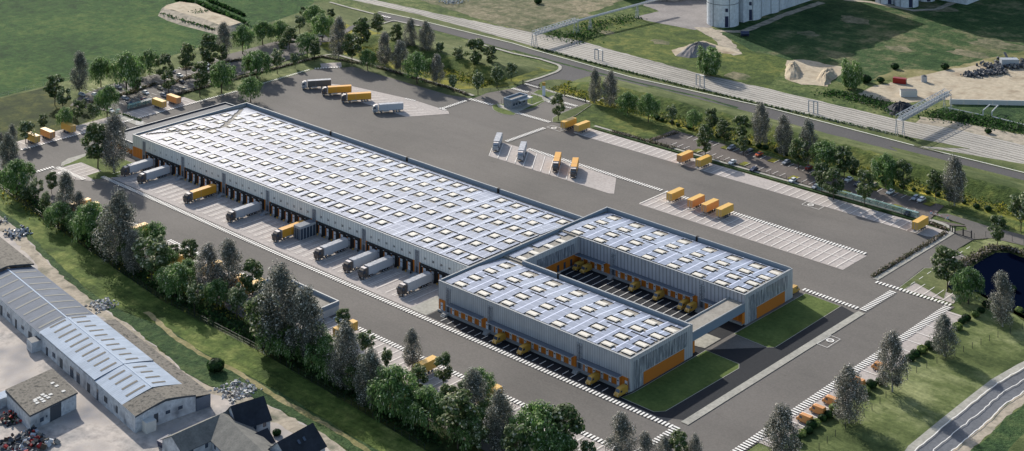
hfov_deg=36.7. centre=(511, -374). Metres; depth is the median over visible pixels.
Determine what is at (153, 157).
dock door
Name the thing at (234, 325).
undergrowth
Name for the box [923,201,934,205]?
bay island
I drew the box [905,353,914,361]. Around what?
shrub
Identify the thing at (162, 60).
maple tree
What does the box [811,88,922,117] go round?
rough bushes
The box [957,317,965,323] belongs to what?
shrub
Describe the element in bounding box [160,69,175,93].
maple tree
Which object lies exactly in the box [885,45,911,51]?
worn patch
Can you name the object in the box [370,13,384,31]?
maple tree
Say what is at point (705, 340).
loading apron
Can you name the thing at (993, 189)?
embankment
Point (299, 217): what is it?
dock door
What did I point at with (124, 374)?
storage shed
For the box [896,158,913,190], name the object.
maple tree
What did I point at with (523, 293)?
delivery wings
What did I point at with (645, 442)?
birch tree
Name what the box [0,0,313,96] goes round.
field
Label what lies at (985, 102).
retaining wall
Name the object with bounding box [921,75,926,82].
tank
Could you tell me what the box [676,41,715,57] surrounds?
gravel heap
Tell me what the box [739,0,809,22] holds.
grain store
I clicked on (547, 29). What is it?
gantry
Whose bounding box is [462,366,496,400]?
willow
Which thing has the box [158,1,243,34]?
chalk mound
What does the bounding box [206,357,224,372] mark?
bush
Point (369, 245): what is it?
dock door
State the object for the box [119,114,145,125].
pavement
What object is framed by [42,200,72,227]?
willow
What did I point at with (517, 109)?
gatehouse paving
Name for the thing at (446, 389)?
maple tree
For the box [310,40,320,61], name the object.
maple tree
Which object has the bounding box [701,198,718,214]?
box trailer
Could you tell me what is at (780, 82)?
ground
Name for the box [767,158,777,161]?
bay island
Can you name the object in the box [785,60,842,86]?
sand patch
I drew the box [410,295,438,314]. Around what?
dock slab
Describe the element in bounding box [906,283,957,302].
bay paving exit
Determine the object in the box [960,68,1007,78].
rubble line
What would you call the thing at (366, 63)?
pavement
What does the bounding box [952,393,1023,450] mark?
gravel shoulder
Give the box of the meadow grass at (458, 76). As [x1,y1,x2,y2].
[354,45,506,87]
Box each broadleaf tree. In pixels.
[696,45,722,75]
[840,57,862,89]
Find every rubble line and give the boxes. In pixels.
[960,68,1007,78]
[976,60,1007,70]
[993,56,1023,69]
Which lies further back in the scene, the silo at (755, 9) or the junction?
the silo at (755, 9)
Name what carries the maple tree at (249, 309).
on the ground at (780, 82)
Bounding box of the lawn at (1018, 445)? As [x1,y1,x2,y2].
[1008,434,1023,450]
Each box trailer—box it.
[27,131,39,144]
[40,127,54,140]
[61,121,75,133]
[134,222,147,230]
[152,97,166,109]
[166,93,180,105]
[168,254,183,264]
[241,278,265,294]
[332,319,357,338]
[412,355,437,374]
[476,384,502,406]
[560,117,576,129]
[574,120,589,133]
[666,187,683,202]
[677,150,692,163]
[687,193,704,209]
[695,154,711,168]
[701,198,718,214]
[715,202,733,218]
[912,215,928,231]
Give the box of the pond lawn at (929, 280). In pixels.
[898,268,948,297]
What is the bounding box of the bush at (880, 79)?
[876,77,884,82]
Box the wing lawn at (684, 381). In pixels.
[622,351,738,411]
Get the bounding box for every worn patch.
[566,11,592,16]
[598,30,614,34]
[650,39,669,44]
[724,72,751,79]
[797,31,818,35]
[841,15,868,24]
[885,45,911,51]
[919,4,958,11]
[946,49,989,57]
[966,38,1023,50]
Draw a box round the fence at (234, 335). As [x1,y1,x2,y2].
[2,185,424,449]
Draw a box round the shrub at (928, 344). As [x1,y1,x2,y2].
[924,340,933,348]
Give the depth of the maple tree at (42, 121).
704.84 m
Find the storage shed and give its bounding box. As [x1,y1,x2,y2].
[0,237,210,433]
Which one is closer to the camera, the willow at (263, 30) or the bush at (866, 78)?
the bush at (866, 78)
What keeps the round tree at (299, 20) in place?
on the verge at (350, 16)
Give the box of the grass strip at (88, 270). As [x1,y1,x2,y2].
[0,189,425,450]
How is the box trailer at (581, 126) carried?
on the bay paving at (766, 184)
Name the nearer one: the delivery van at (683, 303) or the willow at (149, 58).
the delivery van at (683, 303)
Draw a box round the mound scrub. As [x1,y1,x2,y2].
[160,12,216,29]
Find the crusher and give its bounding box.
[999,52,1018,64]
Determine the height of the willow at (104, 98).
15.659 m
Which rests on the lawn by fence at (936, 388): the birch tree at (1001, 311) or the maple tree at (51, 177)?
the birch tree at (1001, 311)
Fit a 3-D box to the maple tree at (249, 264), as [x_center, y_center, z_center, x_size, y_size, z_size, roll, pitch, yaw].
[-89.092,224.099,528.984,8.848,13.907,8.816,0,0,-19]
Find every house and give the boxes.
[226,396,271,431]
[269,423,326,450]
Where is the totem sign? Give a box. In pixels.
[542,82,544,95]
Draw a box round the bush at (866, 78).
[861,74,871,82]
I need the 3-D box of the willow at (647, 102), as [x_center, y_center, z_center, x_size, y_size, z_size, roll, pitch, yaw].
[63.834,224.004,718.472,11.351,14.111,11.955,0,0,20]
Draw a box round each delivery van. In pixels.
[492,332,505,344]
[517,342,530,354]
[572,260,584,270]
[580,263,591,273]
[585,372,599,385]
[613,383,627,397]
[628,280,640,291]
[652,289,664,300]
[677,298,688,309]
[684,301,696,312]
[793,284,799,294]
[796,412,812,422]
[809,403,825,413]
[822,394,837,403]
[850,376,865,384]
[871,361,882,369]
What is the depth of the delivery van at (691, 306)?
519.00 m
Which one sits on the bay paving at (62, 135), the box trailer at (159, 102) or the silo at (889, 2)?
the box trailer at (159, 102)
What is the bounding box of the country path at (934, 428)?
[905,361,1023,450]
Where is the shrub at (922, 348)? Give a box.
[916,344,927,353]
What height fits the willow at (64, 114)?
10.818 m
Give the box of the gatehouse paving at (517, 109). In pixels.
[497,104,530,113]
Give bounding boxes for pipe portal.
[594,49,602,60]
[696,74,704,87]
[808,100,817,113]
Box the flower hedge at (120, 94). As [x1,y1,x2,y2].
[87,90,138,103]
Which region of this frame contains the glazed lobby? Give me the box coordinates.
[294,219,315,240]
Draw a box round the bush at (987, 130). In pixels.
[984,128,991,133]
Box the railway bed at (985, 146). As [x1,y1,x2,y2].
[355,0,1023,163]
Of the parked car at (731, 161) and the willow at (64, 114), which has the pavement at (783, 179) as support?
the parked car at (731, 161)
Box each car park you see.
[70,34,321,112]
[652,130,971,226]
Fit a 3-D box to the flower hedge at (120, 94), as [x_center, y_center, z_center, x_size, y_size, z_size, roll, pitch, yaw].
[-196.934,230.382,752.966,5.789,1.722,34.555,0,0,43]
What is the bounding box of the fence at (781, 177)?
[657,139,918,216]
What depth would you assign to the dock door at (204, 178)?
633.57 m
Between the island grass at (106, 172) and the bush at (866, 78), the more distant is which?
the bush at (866, 78)
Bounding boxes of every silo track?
[703,1,823,32]
[846,0,954,10]
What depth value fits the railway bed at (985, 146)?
764.19 m
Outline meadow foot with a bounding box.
[555,87,1023,221]
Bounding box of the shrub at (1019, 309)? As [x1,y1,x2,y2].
[1015,306,1023,312]
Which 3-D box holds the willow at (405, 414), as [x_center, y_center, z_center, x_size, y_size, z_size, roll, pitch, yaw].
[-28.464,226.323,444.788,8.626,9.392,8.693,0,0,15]
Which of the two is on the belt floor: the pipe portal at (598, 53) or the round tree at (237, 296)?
the round tree at (237, 296)
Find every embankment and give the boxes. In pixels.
[361,32,541,82]
[562,76,1023,207]
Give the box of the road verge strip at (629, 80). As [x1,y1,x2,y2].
[511,50,738,108]
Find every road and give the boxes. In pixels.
[346,17,397,29]
[353,0,1023,172]
[377,12,1023,179]
[916,369,1023,450]
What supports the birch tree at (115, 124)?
on the island grass at (106, 172)
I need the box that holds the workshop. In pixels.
[0,368,77,428]
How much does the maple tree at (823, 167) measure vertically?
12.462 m
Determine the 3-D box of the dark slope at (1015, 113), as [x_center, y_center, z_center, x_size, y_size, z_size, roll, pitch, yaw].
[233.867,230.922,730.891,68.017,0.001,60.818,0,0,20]
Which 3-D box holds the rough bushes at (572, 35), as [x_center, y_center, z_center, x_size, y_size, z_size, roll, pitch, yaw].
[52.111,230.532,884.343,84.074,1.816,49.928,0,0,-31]
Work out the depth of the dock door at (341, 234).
575.75 m
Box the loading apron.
[695,334,719,347]
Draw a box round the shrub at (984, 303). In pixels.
[982,300,990,307]
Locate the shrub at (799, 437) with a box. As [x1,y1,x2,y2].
[790,433,801,442]
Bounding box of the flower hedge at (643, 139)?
[610,130,674,148]
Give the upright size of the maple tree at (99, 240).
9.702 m
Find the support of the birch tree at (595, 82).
on the slope at (634, 125)
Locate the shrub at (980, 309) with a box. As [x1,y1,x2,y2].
[977,306,985,312]
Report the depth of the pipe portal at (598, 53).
822.57 m
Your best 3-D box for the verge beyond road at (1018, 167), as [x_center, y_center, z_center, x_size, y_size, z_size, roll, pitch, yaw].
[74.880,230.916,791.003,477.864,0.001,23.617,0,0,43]
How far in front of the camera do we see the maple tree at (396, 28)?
848.38 m
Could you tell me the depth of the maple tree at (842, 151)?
641.85 m
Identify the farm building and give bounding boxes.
[160,414,219,450]
[211,413,271,450]
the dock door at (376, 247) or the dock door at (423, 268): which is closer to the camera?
the dock door at (423, 268)
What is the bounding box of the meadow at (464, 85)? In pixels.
[308,17,551,88]
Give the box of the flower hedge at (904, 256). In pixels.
[870,230,948,276]
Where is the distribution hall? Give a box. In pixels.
[132,102,581,284]
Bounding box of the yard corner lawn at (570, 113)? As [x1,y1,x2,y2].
[553,103,590,121]
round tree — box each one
[17,121,35,143]
[30,177,43,197]
[38,190,50,208]
[55,85,70,106]
[86,102,99,117]
[131,235,170,280]
[185,280,203,311]
[227,282,248,317]
[271,48,285,73]
[290,52,299,64]
[295,15,305,32]
[356,330,375,350]
[381,347,392,366]
[435,41,444,51]
[448,74,457,87]
[451,45,463,58]
[469,423,490,450]
[472,69,484,89]
[490,63,504,82]
[500,428,519,448]
[505,62,517,80]
[580,439,596,450]
[665,104,677,120]
[850,155,859,176]
[1007,192,1023,231]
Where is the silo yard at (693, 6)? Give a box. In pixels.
[644,0,706,13]
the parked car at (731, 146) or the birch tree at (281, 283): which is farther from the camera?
the parked car at (731, 146)
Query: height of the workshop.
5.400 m
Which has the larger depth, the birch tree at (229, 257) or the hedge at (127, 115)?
the hedge at (127, 115)
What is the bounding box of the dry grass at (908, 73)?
[873,51,1023,80]
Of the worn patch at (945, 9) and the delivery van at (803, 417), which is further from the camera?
the worn patch at (945, 9)
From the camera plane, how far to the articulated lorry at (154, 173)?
642.55 m
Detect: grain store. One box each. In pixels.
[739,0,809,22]
[942,0,977,4]
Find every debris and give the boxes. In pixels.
[0,410,21,426]
[0,424,60,450]
[2,224,32,238]
[84,297,117,313]
[208,378,261,403]
[439,0,467,3]
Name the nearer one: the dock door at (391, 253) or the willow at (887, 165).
the dock door at (391, 253)
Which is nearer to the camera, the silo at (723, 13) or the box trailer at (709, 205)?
the box trailer at (709, 205)
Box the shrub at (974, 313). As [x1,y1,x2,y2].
[970,310,979,316]
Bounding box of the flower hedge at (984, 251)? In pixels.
[961,243,1023,266]
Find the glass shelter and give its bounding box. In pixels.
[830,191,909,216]
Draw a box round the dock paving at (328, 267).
[112,167,438,307]
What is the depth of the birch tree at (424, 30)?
828.44 m
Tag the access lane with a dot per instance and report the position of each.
(325, 38)
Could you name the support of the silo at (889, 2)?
on the field by silos at (928, 38)
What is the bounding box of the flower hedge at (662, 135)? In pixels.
[649,130,679,139]
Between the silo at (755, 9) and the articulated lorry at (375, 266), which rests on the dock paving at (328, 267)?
the articulated lorry at (375, 266)
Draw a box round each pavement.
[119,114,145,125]
[177,54,473,95]
[330,2,373,13]
[484,44,561,81]
[595,125,917,217]
[681,311,864,424]
[873,219,953,279]
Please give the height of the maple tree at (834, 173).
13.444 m
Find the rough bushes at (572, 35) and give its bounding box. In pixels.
[529,11,642,43]
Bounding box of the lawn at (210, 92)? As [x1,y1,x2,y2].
[0,13,360,150]
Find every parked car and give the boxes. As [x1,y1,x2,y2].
[727,144,735,149]
[728,159,736,164]
[745,148,753,152]
[749,166,758,171]
[755,151,762,156]
[782,159,790,164]
[788,177,797,182]
[804,165,812,169]
[844,176,852,181]
[886,188,894,194]
[903,210,911,215]
[911,194,919,200]
[917,196,925,201]
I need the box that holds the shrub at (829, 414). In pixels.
[824,410,833,418]
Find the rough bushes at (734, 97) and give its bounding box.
[532,47,915,140]
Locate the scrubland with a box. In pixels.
[421,0,622,31]
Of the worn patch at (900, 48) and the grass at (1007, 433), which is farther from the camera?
the worn patch at (900, 48)
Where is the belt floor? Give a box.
[0,88,484,450]
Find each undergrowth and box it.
[0,174,447,450]
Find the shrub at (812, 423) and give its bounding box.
[806,419,817,428]
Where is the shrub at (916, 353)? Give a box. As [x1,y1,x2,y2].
[910,349,920,357]
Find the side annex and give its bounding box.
[112,102,234,153]
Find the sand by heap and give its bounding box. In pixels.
[672,41,739,55]
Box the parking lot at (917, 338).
[757,311,961,446]
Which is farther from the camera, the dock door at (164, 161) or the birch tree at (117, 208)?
the dock door at (164, 161)
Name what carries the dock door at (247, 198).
in the distribution hall
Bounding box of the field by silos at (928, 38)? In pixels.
[720,0,1023,83]
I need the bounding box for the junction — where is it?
[513,48,647,102]
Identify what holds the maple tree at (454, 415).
on the ground at (780, 82)
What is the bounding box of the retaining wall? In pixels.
[952,99,1023,105]
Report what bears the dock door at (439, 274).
in the distribution hall
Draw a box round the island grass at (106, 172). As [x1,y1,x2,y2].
[64,156,131,179]
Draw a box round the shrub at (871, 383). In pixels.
[866,379,876,388]
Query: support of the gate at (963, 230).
on the yard asphalt
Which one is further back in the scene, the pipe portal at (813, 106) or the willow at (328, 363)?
the pipe portal at (813, 106)
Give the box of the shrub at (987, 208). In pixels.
[984,205,991,211]
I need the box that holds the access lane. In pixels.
[267,29,349,54]
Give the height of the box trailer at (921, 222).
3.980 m
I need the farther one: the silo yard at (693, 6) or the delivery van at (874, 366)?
the silo yard at (693, 6)
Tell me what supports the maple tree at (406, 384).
on the ground at (780, 82)
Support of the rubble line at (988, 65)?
on the sand yard at (1009, 85)
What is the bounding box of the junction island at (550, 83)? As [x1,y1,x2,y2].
[539,80,570,89]
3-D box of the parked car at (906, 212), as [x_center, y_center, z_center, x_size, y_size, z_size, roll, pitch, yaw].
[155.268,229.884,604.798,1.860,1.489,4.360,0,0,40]
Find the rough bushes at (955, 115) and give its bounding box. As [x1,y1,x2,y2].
[918,106,1023,133]
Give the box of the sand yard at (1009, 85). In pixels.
[858,64,1023,102]
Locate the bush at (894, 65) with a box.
[890,63,898,68]
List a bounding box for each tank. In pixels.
[740,31,748,36]
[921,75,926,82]
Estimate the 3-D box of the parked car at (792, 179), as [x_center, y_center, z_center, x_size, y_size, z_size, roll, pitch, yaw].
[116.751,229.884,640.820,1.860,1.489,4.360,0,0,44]
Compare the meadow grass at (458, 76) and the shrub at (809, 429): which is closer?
the shrub at (809, 429)
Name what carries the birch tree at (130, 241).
on the belt floor
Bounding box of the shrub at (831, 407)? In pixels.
[829,403,837,412]
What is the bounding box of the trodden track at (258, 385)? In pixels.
[143,311,370,450]
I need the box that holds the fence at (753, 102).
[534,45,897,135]
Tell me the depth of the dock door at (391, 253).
556.00 m
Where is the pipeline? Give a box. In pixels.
[948,104,1023,124]
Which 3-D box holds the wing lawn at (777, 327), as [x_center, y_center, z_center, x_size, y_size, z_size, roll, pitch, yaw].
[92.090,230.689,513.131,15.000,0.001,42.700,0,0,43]
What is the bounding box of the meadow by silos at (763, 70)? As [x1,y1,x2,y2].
[540,18,787,87]
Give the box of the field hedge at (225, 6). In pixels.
[206,0,245,15]
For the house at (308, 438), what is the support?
on the ground at (780, 82)
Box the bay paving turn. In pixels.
[50,163,99,180]
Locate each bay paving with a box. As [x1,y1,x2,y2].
[17,97,196,149]
[95,230,610,450]
[316,84,448,116]
[575,128,947,236]
[640,193,865,269]
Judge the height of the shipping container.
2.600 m
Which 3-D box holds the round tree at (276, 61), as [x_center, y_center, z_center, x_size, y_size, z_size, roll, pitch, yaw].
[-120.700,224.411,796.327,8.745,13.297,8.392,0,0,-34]
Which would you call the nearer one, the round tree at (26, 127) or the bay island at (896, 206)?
the bay island at (896, 206)
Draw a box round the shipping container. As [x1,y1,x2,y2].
[893,76,906,83]
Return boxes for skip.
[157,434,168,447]
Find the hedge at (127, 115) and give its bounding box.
[120,113,141,120]
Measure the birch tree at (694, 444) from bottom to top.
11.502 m
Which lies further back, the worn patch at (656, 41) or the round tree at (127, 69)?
the worn patch at (656, 41)
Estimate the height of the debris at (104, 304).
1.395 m
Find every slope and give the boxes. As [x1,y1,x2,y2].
[573,103,1023,232]
[931,105,1023,132]
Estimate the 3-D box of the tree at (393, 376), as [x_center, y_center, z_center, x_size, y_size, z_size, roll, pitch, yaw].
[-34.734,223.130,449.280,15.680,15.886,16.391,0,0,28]
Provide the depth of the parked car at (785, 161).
661.85 m
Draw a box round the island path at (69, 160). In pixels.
[61,153,86,165]
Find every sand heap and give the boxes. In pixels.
[785,61,800,79]
[815,68,837,86]
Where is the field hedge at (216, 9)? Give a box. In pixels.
[175,0,249,24]
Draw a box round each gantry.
[531,18,578,45]
[578,0,656,29]
[895,89,951,134]
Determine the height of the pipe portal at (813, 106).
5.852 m
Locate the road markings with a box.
[21,11,1023,450]
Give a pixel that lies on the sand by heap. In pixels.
(726, 50)
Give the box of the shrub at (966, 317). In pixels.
[961,313,970,320]
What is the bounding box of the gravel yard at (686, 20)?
[637,11,711,29]
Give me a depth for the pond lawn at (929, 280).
542.19 m
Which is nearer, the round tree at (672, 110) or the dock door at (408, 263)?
the dock door at (408, 263)
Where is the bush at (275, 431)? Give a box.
[272,428,280,435]
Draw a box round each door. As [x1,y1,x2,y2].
[50,403,60,421]
[70,366,72,377]
[76,371,79,383]
[146,147,150,158]
[151,154,157,167]
[156,152,162,166]
[162,159,167,165]
[167,156,173,174]
[173,159,179,176]
[184,164,189,181]
[190,165,196,183]
[196,168,202,186]
[202,170,207,186]
[208,173,214,184]
[213,176,220,193]
[225,179,231,198]
[232,183,238,201]
[238,186,244,203]
[244,192,251,204]
[250,189,256,202]
[257,193,263,211]
[269,197,276,217]
[276,200,283,219]
[282,202,289,222]
[289,205,296,223]
[296,208,303,221]
[316,216,323,236]
[323,219,330,239]
[330,221,338,240]
[337,224,345,238]
[344,228,352,248]
[352,230,359,251]
[366,241,374,250]
[373,239,381,257]
[381,242,389,257]
[389,245,397,266]
[396,248,404,270]
[404,253,412,273]
[420,257,427,273]
[427,266,436,283]
[435,264,444,284]
[725,16,727,26]
[749,10,751,19]
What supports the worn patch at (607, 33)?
on the meadow by silos at (763, 70)
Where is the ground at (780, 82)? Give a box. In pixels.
[0,0,1023,450]
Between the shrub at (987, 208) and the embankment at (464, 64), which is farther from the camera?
the embankment at (464, 64)
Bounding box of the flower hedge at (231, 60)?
[179,57,242,69]
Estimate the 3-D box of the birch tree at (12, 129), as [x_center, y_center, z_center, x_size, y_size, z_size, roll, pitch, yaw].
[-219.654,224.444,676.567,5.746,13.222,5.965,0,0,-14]
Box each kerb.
[621,350,738,411]
[734,295,838,346]
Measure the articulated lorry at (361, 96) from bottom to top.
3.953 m
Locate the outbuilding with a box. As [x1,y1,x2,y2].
[255,428,275,443]
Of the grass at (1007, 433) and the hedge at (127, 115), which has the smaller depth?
the grass at (1007, 433)
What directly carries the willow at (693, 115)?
on the slope at (634, 125)
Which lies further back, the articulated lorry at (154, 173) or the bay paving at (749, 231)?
the articulated lorry at (154, 173)
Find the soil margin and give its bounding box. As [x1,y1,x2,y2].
[0,216,344,450]
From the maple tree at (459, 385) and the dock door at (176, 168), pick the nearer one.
the maple tree at (459, 385)
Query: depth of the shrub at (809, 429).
440.80 m
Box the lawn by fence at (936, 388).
[747,238,1023,450]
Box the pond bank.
[947,249,1023,320]
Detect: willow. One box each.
[0,157,35,194]
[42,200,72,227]
[54,106,73,125]
[64,211,80,232]
[69,200,109,246]
[89,56,111,86]
[92,83,119,116]
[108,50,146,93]
[137,48,160,75]
[138,220,166,250]
[150,247,178,277]
[155,262,196,301]
[179,257,199,287]
[203,277,228,307]
[209,59,236,93]
[230,24,255,53]
[237,76,263,102]
[241,49,272,79]
[241,55,261,75]
[252,21,274,44]
[255,323,279,356]
[268,20,289,41]
[270,324,302,365]
[295,31,319,57]
[301,4,324,26]
[301,324,328,342]
[303,333,335,378]
[310,13,335,39]
[324,351,344,386]
[358,48,376,69]
[362,364,385,403]
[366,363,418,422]
[397,395,426,430]
[401,51,431,83]
[404,384,447,437]
[446,403,487,450]
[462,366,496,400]
[477,396,512,427]
[505,399,567,450]
[537,429,578,450]
[615,92,639,115]
[636,93,660,121]
[686,108,702,130]
[808,140,838,170]
[870,152,898,189]
[948,266,985,303]
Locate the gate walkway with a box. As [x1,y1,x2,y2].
[531,92,549,101]
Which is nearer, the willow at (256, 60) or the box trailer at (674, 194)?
the box trailer at (674, 194)
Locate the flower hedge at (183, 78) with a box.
[158,72,199,85]
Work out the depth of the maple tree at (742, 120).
686.65 m
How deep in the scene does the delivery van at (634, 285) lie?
535.54 m
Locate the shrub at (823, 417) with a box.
[817,413,827,421]
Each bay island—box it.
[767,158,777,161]
[840,190,850,194]
[890,204,901,208]
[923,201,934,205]
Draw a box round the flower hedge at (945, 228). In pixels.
[929,219,948,230]
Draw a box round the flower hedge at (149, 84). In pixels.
[122,82,157,94]
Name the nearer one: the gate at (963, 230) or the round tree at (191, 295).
the round tree at (191, 295)
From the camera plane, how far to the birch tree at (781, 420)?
423.99 m
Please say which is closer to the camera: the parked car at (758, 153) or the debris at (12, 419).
the debris at (12, 419)
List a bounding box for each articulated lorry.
[120,158,152,176]
[137,164,169,183]
[183,184,216,203]
[226,201,259,222]
[271,220,303,241]
[301,78,330,88]
[313,237,347,260]
[321,84,351,95]
[341,91,370,102]
[342,249,377,272]
[357,255,392,279]
[372,102,402,112]
[396,271,431,296]
[492,132,502,151]
[517,141,526,160]
[553,152,560,171]
[569,157,578,177]
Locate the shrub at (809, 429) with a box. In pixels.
[803,425,813,433]
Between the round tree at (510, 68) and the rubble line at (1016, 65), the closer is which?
the round tree at (510, 68)
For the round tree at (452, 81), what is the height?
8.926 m
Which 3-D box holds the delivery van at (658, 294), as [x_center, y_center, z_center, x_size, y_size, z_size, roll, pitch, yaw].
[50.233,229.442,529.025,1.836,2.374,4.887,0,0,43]
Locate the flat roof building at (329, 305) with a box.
[253,279,338,320]
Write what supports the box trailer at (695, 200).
on the bay paving at (749, 231)
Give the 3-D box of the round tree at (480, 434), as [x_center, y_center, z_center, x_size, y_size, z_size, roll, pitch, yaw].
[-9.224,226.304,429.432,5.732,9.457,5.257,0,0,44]
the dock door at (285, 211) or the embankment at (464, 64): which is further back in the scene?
the embankment at (464, 64)
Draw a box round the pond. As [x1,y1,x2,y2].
[948,252,1023,312]
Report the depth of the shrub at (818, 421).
445.00 m
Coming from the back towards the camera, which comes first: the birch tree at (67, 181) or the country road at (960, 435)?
the birch tree at (67, 181)
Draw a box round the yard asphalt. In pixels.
[0,67,1023,450]
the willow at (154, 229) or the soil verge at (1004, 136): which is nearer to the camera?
the willow at (154, 229)
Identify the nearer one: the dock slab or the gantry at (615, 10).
the dock slab
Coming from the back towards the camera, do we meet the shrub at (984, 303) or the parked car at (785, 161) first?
the parked car at (785, 161)
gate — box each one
[564,91,585,101]
[954,226,971,237]
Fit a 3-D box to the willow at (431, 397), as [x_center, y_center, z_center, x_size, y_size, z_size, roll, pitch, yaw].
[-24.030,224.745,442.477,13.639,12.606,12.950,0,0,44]
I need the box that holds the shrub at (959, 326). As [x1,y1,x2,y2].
[952,322,962,329]
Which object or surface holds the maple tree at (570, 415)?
on the ground at (780, 82)
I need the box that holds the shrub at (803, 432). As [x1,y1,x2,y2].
[798,429,806,436]
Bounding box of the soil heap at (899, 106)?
[886,101,913,115]
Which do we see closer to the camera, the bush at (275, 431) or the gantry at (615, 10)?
the bush at (275, 431)
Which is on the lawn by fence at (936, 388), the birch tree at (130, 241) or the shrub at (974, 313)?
the shrub at (974, 313)
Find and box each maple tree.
[19,187,30,198]
[37,114,47,126]
[42,74,64,104]
[45,171,57,192]
[71,99,84,121]
[79,122,112,167]
[92,228,110,252]
[115,239,130,267]
[129,75,141,93]
[154,52,173,81]
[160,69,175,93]
[169,244,178,259]
[177,42,196,75]
[178,238,198,260]
[191,61,210,96]
[198,33,218,67]
[216,43,227,60]
[239,258,264,298]
[243,294,278,348]
[278,37,288,48]
[282,26,298,49]
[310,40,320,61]
[326,8,335,18]
[335,308,350,324]
[341,32,361,57]
[342,363,359,390]
[352,17,370,45]
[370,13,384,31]
[389,23,402,39]
[393,382,415,407]
[407,363,428,389]
[433,351,452,382]
[436,389,478,448]
[440,383,458,410]
[454,381,471,403]
[462,38,487,64]
[483,45,497,61]
[503,423,531,450]
[550,92,565,119]
[550,402,585,450]
[669,428,688,450]
[696,124,714,154]
[704,108,718,130]
[715,118,732,143]
[731,115,751,143]
[737,135,748,154]
[788,137,809,169]
[811,162,832,191]
[822,166,844,199]
[833,145,852,178]
[855,169,874,204]
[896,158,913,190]
[926,169,942,199]
[930,245,962,289]
[944,188,953,200]
[987,215,1008,243]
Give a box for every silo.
[707,0,738,27]
[749,0,761,20]
[771,0,778,13]
[875,0,893,4]
[894,0,918,7]
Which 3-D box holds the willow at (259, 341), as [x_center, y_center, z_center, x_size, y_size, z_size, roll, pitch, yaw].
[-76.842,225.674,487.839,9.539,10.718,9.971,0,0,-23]
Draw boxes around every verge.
[288,2,556,96]
[648,86,1023,183]
[916,116,1023,144]
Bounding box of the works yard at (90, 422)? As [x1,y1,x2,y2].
[0,218,345,450]
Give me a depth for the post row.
476.98 m
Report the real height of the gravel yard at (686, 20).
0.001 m
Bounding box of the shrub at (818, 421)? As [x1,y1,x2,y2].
[814,418,820,425]
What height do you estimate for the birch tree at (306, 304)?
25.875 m
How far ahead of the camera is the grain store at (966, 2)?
945.03 m
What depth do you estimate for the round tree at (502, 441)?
426.10 m
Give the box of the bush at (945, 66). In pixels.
[941,63,949,68]
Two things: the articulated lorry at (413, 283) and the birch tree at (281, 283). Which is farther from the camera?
the articulated lorry at (413, 283)
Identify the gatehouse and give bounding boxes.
[504,92,532,108]
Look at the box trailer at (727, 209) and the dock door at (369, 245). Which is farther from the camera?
the box trailer at (727, 209)
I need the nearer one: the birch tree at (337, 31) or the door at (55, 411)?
the door at (55, 411)
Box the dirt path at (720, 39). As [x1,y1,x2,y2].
[694,27,741,54]
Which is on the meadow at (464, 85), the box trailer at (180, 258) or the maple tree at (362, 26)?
the maple tree at (362, 26)
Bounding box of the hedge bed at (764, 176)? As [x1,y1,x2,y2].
[592,127,914,219]
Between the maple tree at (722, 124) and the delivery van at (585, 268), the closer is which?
the delivery van at (585, 268)
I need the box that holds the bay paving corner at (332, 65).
[320,62,341,67]
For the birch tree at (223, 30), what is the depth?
824.03 m
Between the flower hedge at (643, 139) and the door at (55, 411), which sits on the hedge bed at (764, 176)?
the flower hedge at (643, 139)
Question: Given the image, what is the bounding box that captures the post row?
[827,323,1022,442]
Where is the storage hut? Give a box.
[900,89,916,96]
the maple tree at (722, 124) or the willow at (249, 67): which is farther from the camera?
the willow at (249, 67)
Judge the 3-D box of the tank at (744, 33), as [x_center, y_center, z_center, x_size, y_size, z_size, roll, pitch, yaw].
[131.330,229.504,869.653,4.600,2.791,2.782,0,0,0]
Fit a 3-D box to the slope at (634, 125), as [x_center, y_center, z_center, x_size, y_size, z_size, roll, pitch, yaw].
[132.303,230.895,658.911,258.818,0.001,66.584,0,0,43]
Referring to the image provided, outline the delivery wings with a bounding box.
[438,207,792,392]
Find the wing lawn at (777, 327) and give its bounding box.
[735,293,839,346]
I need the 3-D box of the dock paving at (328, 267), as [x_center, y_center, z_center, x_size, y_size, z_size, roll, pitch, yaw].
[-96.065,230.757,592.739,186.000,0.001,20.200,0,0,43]
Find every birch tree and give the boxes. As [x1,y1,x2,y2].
[0,131,20,169]
[8,123,17,149]
[53,170,76,217]
[69,50,89,92]
[71,190,85,212]
[91,185,140,263]
[98,112,130,171]
[121,228,144,274]
[193,241,223,286]
[210,237,243,290]
[215,21,233,54]
[252,259,299,356]
[282,283,332,363]
[323,319,363,390]
[328,15,346,58]
[351,345,382,408]
[375,31,391,66]
[389,40,408,72]
[401,327,422,367]
[402,17,417,46]
[416,19,435,51]
[427,53,444,84]
[457,366,490,415]
[482,386,515,450]
[587,67,602,103]
[599,70,619,105]
[603,411,637,450]
[636,430,656,450]
[655,433,672,450]
[688,432,703,450]
[750,101,772,144]
[757,402,802,450]
[773,112,793,155]
[798,118,818,164]
[832,362,870,423]
[874,328,911,391]
[929,313,961,357]
[940,154,967,205]
[986,270,1014,327]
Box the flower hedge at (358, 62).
[174,55,468,94]

